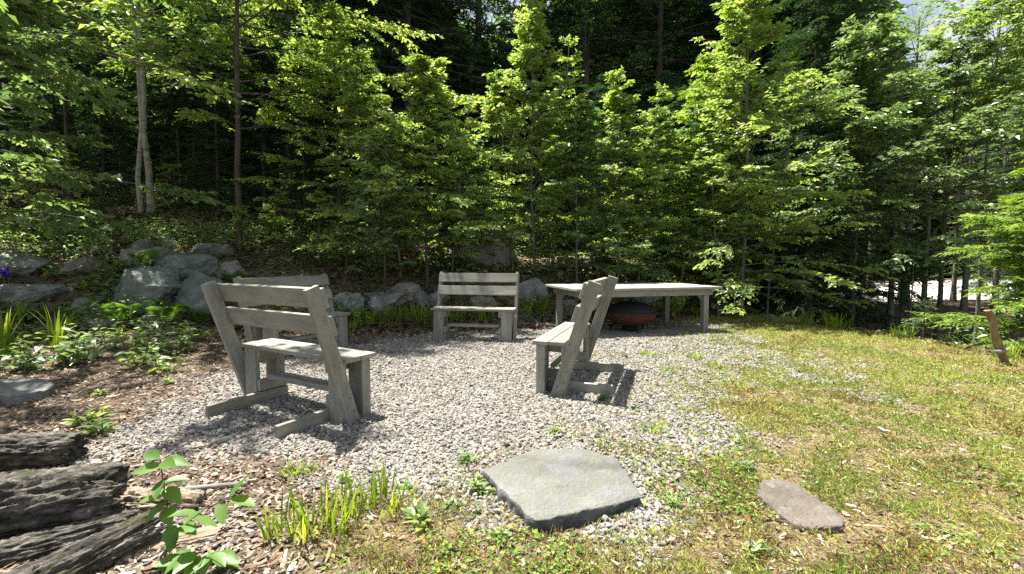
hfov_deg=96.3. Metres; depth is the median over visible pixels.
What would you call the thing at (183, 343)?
weed
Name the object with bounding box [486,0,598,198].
hemlock tree
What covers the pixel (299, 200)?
shrub
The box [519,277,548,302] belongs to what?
boulder
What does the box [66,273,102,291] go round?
weed
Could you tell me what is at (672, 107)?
hemlock tree
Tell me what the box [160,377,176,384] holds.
weed
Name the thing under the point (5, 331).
iris
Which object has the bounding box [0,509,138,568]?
log
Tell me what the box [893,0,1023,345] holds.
hardwood tree
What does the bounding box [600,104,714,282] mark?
birch tree
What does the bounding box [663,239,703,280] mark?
shrub
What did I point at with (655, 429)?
grass tuft
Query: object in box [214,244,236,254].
boulder
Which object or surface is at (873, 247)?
hardwood tree
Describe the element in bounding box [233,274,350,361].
wooden bench
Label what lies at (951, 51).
hazel tree
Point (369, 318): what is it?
daylily
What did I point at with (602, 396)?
weed
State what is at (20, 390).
stepping stone
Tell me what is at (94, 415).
weed
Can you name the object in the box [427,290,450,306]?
boulder
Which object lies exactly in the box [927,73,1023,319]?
hardwood tree
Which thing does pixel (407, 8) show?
hemlock tree
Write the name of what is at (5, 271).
flowering iris
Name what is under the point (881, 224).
hemlock tree
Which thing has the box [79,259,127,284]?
weed
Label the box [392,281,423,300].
boulder
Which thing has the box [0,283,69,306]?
boulder
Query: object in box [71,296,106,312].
boulder
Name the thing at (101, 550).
log
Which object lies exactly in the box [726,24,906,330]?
hemlock tree
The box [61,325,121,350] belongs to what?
weed
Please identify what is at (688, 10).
hemlock tree
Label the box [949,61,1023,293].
hemlock tree
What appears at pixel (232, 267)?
boulder
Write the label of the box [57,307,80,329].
iris
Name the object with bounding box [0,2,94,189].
hemlock tree
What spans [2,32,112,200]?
hemlock tree
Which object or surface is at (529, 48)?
birch tree
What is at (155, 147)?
hemlock tree
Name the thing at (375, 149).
beech tree
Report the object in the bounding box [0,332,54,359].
weed
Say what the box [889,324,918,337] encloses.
daylily
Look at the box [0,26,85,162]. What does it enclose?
hemlock tree
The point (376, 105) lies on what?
beech tree
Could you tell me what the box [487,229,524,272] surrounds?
shrub
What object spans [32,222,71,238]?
fern
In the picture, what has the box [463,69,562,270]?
birch tree
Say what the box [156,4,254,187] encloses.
hemlock tree
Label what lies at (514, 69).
hemlock tree
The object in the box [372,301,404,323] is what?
daylily
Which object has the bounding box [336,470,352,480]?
weed
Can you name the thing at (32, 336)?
weed
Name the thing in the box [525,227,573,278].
shrub
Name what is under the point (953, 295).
hardwood tree
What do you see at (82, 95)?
hemlock tree
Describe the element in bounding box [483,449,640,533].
stepping stone
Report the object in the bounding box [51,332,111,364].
weed
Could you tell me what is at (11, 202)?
hemlock tree
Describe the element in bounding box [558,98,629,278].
birch tree
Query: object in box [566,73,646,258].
hemlock tree
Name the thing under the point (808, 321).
daylily
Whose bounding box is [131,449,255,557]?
bramble shoot
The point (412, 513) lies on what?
weed
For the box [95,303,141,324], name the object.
fern
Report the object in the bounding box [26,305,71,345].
iris
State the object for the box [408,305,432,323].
daylily
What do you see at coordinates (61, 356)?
weed
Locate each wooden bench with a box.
[200,281,375,437]
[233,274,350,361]
[430,272,518,341]
[532,275,623,396]
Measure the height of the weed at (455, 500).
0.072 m
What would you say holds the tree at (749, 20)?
on the ground at (406, 546)
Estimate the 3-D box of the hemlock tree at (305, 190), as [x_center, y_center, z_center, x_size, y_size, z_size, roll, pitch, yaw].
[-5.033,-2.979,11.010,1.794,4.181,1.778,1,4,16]
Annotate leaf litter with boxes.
[0,181,1023,359]
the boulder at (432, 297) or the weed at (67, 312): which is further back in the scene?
the boulder at (432, 297)
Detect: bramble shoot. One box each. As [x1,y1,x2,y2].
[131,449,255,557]
[152,549,239,573]
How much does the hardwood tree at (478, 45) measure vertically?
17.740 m
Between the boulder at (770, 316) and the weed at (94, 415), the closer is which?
the weed at (94, 415)
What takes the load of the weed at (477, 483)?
on the ground at (406, 546)
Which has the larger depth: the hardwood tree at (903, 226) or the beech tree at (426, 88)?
the hardwood tree at (903, 226)
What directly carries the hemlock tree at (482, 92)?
on the ground at (406, 546)
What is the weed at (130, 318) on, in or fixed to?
on the ground at (406, 546)
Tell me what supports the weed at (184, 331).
on the ground at (406, 546)
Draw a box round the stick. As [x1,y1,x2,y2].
[178,481,248,489]
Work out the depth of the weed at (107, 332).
5.62 m
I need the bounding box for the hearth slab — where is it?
[599,323,709,335]
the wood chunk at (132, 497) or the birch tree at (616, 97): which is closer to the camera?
the wood chunk at (132, 497)
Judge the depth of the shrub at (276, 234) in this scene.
9.14 m
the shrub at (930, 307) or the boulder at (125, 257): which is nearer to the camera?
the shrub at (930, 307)
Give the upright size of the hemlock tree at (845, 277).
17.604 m
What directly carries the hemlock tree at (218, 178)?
on the ground at (406, 546)
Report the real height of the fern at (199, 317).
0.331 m
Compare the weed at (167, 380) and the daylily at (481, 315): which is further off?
the daylily at (481, 315)
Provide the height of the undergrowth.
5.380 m
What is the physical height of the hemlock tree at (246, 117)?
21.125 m
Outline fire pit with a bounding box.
[606,298,657,333]
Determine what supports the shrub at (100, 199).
on the ground at (406, 546)
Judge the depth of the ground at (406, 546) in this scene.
3.40 m
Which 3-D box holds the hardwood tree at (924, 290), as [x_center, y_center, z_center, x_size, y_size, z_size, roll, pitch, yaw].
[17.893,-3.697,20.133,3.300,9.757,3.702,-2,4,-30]
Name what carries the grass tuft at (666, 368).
on the ground at (406, 546)
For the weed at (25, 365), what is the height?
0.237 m
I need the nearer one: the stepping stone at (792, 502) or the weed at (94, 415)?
the stepping stone at (792, 502)
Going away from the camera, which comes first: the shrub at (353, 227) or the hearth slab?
the hearth slab
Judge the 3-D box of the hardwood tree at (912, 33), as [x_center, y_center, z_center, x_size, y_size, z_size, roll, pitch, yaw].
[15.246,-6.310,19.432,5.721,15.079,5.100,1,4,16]
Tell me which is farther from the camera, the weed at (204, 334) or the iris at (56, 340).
the weed at (204, 334)
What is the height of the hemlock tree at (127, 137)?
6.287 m
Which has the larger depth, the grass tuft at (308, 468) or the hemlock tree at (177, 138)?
the hemlock tree at (177, 138)
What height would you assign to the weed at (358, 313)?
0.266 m
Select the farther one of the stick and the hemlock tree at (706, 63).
the hemlock tree at (706, 63)
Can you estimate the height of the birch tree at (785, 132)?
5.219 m
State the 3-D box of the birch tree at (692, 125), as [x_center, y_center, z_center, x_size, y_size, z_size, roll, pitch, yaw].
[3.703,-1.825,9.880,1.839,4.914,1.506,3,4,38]
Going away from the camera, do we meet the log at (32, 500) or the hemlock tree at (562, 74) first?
the log at (32, 500)
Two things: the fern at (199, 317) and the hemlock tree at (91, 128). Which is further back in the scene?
the hemlock tree at (91, 128)
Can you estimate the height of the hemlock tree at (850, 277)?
11.556 m
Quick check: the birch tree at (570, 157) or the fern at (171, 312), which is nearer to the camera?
the fern at (171, 312)
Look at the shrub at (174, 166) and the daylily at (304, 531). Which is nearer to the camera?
the daylily at (304, 531)
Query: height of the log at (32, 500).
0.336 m
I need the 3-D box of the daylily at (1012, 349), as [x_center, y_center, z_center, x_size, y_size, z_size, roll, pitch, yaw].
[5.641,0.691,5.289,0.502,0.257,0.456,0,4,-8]
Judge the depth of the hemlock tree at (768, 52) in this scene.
15.61 m
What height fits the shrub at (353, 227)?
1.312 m
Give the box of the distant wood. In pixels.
[0,0,1023,279]
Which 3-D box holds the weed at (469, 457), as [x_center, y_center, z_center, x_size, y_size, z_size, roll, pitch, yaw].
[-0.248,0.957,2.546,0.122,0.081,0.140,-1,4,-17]
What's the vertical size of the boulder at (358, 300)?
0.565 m
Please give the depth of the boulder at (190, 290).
7.08 m
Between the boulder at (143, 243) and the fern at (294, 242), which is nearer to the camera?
the boulder at (143, 243)
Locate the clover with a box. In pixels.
[321,326,1023,573]
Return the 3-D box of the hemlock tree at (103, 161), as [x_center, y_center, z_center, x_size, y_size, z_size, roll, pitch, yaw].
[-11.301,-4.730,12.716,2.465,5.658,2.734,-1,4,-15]
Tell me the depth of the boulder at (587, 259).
10.29 m
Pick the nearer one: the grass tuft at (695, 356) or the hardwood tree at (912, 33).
the grass tuft at (695, 356)
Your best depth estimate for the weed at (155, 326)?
6.11 m
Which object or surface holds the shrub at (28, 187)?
on the ground at (406, 546)
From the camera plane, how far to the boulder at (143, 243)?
8.12 m
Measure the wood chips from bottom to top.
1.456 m
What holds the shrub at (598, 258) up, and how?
on the ground at (406, 546)
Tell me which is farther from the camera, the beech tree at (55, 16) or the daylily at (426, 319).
the beech tree at (55, 16)
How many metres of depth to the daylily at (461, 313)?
8.09 m
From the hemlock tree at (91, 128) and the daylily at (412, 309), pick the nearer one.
the daylily at (412, 309)
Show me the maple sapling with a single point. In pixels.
(918, 271)
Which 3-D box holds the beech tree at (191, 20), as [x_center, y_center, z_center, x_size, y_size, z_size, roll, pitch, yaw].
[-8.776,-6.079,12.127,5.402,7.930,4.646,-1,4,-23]
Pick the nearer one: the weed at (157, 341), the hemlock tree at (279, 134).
the weed at (157, 341)
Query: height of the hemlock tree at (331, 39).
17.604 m
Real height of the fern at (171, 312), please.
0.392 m
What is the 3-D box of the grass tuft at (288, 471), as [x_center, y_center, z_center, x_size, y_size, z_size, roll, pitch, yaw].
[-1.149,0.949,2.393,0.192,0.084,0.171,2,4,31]
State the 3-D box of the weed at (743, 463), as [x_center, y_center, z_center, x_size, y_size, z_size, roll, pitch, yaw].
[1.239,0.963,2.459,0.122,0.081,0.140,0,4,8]
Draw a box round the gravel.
[38,271,1023,573]
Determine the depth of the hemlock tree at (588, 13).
16.05 m
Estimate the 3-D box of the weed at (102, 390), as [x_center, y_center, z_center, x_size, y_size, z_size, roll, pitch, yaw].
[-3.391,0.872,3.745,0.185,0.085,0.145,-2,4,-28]
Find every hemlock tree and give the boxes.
[0,0,183,169]
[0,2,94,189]
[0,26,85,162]
[0,57,45,211]
[0,114,24,216]
[1,8,150,169]
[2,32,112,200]
[46,11,154,203]
[64,55,256,171]
[74,12,173,186]
[75,0,324,189]
[128,8,200,183]
[128,29,227,210]
[147,0,348,182]
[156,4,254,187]
[171,65,264,215]
[199,0,419,185]
[206,13,317,212]
[222,15,373,161]
[241,0,336,192]
[249,0,490,204]
[259,74,343,229]
[285,0,535,213]
[323,1,504,185]
[325,45,407,234]
[341,0,552,189]
[458,58,507,197]
[463,90,517,232]
[471,0,694,249]
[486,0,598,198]
[489,45,540,207]
[519,70,604,247]
[528,0,711,256]
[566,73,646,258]
[577,0,787,312]
[615,0,836,313]
[626,0,876,314]
[629,0,732,273]
[630,42,799,314]
[632,85,719,298]
[712,0,951,320]
[713,0,946,329]
[716,0,946,337]
[717,0,947,321]
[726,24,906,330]
[735,0,889,302]
[758,42,908,321]
[825,0,921,304]
[904,152,1023,354]
[930,138,1012,292]
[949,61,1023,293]
[958,139,1023,289]
[974,164,1023,308]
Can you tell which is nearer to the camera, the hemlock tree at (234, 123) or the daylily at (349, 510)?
the daylily at (349, 510)
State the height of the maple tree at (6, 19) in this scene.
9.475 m
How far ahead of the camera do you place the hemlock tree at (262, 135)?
12.04 m
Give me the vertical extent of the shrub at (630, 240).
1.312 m
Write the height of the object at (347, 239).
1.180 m
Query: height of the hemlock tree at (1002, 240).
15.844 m
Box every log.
[0,431,91,470]
[0,460,132,539]
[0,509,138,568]
[1,510,167,573]
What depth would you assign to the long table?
7.34 m
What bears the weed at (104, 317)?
on the ground at (406, 546)
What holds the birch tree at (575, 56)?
on the ground at (406, 546)
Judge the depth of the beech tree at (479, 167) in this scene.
9.28 m
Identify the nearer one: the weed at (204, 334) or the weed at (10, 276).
the weed at (204, 334)
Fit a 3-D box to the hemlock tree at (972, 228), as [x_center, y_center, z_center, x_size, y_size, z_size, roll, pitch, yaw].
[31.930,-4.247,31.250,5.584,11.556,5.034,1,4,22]
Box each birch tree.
[2,0,268,212]
[463,0,603,271]
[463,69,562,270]
[510,34,600,270]
[530,111,622,283]
[537,65,694,282]
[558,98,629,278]
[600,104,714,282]
[604,81,701,281]
[645,83,727,301]
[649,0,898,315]
[677,117,754,316]
[728,73,819,313]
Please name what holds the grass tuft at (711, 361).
on the ground at (406, 546)
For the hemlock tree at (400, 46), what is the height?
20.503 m
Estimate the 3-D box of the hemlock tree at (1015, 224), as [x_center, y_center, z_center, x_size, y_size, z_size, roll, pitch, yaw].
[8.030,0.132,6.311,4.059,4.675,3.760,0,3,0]
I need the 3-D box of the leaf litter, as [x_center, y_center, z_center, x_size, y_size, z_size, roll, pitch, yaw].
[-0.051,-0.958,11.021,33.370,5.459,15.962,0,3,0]
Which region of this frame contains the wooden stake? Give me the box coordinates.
[983,309,1009,364]
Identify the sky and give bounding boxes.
[461,0,1021,89]
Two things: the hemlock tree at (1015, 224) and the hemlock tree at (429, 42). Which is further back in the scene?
the hemlock tree at (429, 42)
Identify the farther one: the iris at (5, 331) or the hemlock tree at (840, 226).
the hemlock tree at (840, 226)
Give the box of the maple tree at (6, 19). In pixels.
[0,0,210,32]
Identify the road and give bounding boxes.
[839,279,1016,301]
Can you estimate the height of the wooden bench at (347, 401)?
0.990 m
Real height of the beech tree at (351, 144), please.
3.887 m
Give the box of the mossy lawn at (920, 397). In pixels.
[275,312,1023,573]
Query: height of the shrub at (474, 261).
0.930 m
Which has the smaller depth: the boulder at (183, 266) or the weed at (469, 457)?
the weed at (469, 457)
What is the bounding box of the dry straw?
[0,324,1023,573]
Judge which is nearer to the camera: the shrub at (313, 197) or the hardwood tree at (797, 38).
the shrub at (313, 197)
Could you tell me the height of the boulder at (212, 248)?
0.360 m
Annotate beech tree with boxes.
[0,0,204,207]
[4,0,443,249]
[38,0,292,195]
[146,0,362,204]
[223,0,408,247]
[296,52,514,288]
[314,75,392,265]
[327,125,431,293]
[346,98,458,277]
[399,134,519,266]
[408,93,504,272]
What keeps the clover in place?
on the ground at (406, 546)
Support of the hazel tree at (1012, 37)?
on the ground at (406, 546)
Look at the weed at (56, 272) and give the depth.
7.03 m
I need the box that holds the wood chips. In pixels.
[0,278,1023,573]
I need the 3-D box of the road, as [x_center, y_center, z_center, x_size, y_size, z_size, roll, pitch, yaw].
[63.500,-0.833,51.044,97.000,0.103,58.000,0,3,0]
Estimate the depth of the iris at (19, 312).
6.30 m
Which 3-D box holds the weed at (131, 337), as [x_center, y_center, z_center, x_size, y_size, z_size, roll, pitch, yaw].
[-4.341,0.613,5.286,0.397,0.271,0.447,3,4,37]
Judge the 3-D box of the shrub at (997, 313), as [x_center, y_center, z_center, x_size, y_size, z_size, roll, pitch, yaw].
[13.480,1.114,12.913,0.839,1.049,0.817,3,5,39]
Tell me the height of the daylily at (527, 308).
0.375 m
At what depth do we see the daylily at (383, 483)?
2.11 m
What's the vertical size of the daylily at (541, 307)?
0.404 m
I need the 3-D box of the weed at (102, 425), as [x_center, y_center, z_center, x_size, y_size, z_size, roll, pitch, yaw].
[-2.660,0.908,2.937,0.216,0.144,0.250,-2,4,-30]
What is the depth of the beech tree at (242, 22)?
8.88 m
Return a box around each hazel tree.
[0,0,241,240]
[739,11,996,326]
[772,8,1023,340]
[892,0,1023,215]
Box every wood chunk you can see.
[117,485,208,512]
[134,522,226,554]
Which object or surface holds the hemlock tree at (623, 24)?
on the ground at (406, 546)
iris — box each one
[0,267,11,284]
[0,303,24,355]
[14,296,26,324]
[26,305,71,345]
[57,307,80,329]
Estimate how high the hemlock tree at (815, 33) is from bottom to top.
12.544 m
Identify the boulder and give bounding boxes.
[0,252,51,277]
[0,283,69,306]
[51,257,111,275]
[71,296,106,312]
[79,316,121,328]
[113,266,181,316]
[119,248,151,267]
[130,238,154,248]
[137,312,186,326]
[150,246,177,265]
[154,239,179,248]
[154,253,217,279]
[174,270,225,317]
[190,243,222,254]
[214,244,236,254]
[215,260,247,277]
[332,292,364,316]
[362,290,406,315]
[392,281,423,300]
[413,291,429,308]
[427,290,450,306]
[449,228,516,267]
[469,296,497,314]
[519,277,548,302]
[553,256,598,268]
[563,299,576,315]
[621,279,662,303]
[763,314,778,319]
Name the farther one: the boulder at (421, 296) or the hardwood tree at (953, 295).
the hardwood tree at (953, 295)
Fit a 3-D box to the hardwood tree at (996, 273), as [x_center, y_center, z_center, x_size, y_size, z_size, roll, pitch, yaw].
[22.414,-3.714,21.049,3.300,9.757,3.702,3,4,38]
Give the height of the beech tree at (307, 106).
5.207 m
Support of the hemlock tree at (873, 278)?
on the ground at (406, 546)
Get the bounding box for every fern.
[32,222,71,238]
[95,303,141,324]
[125,248,167,265]
[142,298,182,320]
[175,305,211,323]
[218,269,245,283]
[254,215,287,233]
[285,233,316,246]
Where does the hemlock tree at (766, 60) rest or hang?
on the ground at (406, 546)
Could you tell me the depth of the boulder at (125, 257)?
7.66 m
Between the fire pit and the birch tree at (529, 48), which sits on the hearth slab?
the fire pit
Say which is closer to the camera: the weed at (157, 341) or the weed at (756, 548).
the weed at (756, 548)
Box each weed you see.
[0,264,17,283]
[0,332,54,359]
[0,350,43,374]
[3,297,53,321]
[10,322,50,341]
[11,330,90,368]
[36,322,84,340]
[40,261,75,278]
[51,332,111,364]
[56,302,94,319]
[60,405,116,425]
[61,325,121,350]
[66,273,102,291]
[76,310,110,327]
[77,417,117,439]
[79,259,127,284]
[79,290,112,305]
[84,388,109,396]
[89,322,132,341]
[90,275,120,296]
[96,256,132,272]
[108,311,137,331]
[108,328,153,348]
[114,342,162,368]
[127,330,176,359]
[130,315,174,336]
[147,351,184,374]
[150,328,198,353]
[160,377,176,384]
[165,321,199,337]
[184,325,213,340]
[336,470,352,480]
[347,309,368,318]
[392,300,407,312]
[398,480,415,491]
[400,497,432,531]
[439,495,465,510]
[457,448,476,462]
[466,472,495,496]
[490,523,513,546]
[541,425,563,433]
[593,393,609,400]
[659,495,683,509]
[733,459,755,473]
[742,539,770,557]
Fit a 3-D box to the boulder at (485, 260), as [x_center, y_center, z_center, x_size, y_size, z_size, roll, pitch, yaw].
[-0.639,-0.807,10.030,1.520,1.061,1.216,0,3,0]
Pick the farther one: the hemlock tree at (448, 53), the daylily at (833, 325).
the hemlock tree at (448, 53)
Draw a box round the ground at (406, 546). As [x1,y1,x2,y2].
[0,170,1023,573]
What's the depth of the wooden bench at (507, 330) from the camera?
6.67 m
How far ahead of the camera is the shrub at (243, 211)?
8.67 m
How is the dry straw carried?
on the ground at (406, 546)
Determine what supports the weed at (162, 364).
on the ground at (406, 546)
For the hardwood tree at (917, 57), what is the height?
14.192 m
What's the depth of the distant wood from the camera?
25.74 m
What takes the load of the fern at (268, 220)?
on the ground at (406, 546)
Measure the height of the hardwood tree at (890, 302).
8.870 m
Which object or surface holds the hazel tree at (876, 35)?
on the ground at (406, 546)
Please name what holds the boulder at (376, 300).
on the ground at (406, 546)
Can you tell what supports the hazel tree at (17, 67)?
on the ground at (406, 546)
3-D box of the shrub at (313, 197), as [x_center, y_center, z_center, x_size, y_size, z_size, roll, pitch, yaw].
[-3.585,-1.022,8.769,1.217,1.594,1.446,-2,4,-30]
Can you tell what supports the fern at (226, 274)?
on the ground at (406, 546)
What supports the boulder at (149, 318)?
on the ground at (406, 546)
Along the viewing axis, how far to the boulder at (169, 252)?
7.83 m
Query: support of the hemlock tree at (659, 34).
on the ground at (406, 546)
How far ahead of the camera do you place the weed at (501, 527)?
1.88 m
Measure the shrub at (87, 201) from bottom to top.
1.727 m
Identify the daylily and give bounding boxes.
[252,477,345,545]
[254,500,302,545]
[276,465,364,539]
[307,465,379,522]
[338,458,421,520]
[347,318,361,332]
[349,306,381,324]
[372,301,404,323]
[390,299,431,321]
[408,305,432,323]
[441,298,466,321]
[466,296,496,320]
[505,294,539,314]
[529,294,553,314]
[669,303,682,314]
[687,306,698,313]
[788,307,818,326]
[821,310,860,329]
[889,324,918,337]
[984,339,1022,357]
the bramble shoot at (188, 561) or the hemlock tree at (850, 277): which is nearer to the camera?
the bramble shoot at (188, 561)
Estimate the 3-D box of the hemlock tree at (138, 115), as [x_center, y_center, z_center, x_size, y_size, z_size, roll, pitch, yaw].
[-17.824,-13.640,22.758,9.960,23.416,10.047,-3,4,-39]
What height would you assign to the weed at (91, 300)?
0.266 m
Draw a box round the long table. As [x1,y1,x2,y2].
[545,282,721,331]
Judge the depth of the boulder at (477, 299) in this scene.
8.38 m
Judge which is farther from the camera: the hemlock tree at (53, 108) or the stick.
the hemlock tree at (53, 108)
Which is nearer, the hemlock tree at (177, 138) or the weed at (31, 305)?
the weed at (31, 305)
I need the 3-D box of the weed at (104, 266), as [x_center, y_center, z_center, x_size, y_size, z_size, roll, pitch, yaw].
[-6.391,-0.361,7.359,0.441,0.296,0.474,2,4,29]
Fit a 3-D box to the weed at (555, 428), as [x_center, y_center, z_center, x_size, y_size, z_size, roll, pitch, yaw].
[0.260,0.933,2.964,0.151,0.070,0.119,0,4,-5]
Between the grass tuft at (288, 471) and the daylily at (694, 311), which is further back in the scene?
the daylily at (694, 311)
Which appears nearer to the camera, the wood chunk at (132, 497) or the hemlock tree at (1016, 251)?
the wood chunk at (132, 497)
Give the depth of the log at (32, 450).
2.45 m
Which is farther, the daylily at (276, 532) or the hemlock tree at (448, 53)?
the hemlock tree at (448, 53)
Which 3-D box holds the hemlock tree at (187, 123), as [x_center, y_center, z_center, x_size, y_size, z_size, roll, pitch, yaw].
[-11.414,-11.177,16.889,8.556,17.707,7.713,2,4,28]
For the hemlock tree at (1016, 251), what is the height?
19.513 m
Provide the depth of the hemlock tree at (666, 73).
23.49 m
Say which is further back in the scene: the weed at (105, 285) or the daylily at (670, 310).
the daylily at (670, 310)
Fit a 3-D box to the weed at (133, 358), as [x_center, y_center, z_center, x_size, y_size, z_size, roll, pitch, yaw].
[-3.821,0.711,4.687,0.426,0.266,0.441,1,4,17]
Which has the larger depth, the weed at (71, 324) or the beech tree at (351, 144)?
the beech tree at (351, 144)
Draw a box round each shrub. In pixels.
[0,163,70,233]
[35,146,103,206]
[64,170,116,227]
[153,163,190,209]
[212,205,266,254]
[249,185,308,250]
[280,161,335,223]
[292,190,358,265]
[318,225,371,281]
[347,206,394,247]
[428,223,473,272]
[456,248,488,285]
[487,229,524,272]
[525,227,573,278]
[568,229,615,278]
[608,226,656,275]
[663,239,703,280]
[899,298,955,340]
[980,308,1009,339]
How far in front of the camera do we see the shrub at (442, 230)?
9.06 m
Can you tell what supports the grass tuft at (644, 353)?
on the ground at (406, 546)
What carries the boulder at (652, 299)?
on the ground at (406, 546)
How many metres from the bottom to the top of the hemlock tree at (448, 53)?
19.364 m
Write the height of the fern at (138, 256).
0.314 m
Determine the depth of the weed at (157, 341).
5.06 m
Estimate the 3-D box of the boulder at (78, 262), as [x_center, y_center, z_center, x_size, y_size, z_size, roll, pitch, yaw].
[-6.890,-0.268,7.423,0.906,0.447,0.725,0,3,0]
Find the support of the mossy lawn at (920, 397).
on the ground at (406, 546)
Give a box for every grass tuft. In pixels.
[272,455,304,479]
[296,461,319,474]
[637,348,655,355]
[640,420,667,434]
[659,365,674,372]
[687,350,704,358]
[702,358,725,367]
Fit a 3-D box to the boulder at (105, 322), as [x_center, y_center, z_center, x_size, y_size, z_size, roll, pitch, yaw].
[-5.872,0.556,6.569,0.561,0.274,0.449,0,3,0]
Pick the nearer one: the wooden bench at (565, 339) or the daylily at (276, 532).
the daylily at (276, 532)
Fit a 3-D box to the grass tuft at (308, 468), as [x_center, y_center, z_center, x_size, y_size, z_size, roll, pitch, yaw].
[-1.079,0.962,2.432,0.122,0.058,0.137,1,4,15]
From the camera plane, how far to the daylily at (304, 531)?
1.88 m
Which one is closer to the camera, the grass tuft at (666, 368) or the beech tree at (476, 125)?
the grass tuft at (666, 368)
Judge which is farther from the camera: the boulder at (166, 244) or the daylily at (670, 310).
the daylily at (670, 310)
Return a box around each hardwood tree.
[440,0,510,185]
[740,0,857,252]
[840,0,937,310]
[855,76,955,324]
[863,0,1000,307]
[865,3,931,297]
[887,86,970,312]
[887,142,941,296]
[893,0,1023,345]
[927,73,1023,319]
[934,121,1000,301]
[963,96,1022,310]
[964,9,1023,320]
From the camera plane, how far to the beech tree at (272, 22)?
12.13 m
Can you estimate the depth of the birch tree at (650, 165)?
9.36 m
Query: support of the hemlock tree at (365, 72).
on the ground at (406, 546)
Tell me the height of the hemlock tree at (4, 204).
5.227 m
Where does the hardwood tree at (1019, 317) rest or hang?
on the ground at (406, 546)
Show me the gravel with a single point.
(484, 397)
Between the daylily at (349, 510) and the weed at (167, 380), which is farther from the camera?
the weed at (167, 380)
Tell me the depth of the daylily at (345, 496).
2.05 m
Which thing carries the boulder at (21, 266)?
on the ground at (406, 546)
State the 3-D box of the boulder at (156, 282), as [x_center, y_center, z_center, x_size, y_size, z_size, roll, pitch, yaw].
[-5.554,0.119,7.074,0.918,0.878,0.735,0,3,0]
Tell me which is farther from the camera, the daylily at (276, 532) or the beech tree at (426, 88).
the beech tree at (426, 88)
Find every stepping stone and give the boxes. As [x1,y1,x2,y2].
[0,377,55,404]
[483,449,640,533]
[756,479,843,533]
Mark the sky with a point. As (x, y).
(908, 11)
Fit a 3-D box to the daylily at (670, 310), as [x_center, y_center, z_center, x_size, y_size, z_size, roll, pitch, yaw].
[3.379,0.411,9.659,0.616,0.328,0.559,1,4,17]
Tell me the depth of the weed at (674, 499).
2.09 m
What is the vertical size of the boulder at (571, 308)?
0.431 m
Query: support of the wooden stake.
on the ground at (406, 546)
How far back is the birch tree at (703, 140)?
9.10 m
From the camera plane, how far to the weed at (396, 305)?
8.14 m
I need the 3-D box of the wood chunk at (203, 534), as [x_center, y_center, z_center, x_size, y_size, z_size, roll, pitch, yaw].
[-1.343,1.040,1.846,0.337,0.090,0.116,-1,4,-19]
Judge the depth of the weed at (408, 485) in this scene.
2.26 m
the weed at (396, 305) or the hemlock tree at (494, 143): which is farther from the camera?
the hemlock tree at (494, 143)
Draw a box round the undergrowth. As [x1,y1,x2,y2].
[0,176,1023,354]
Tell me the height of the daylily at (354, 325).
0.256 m
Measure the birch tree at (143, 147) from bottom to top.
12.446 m
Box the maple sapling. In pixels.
[884,247,948,335]

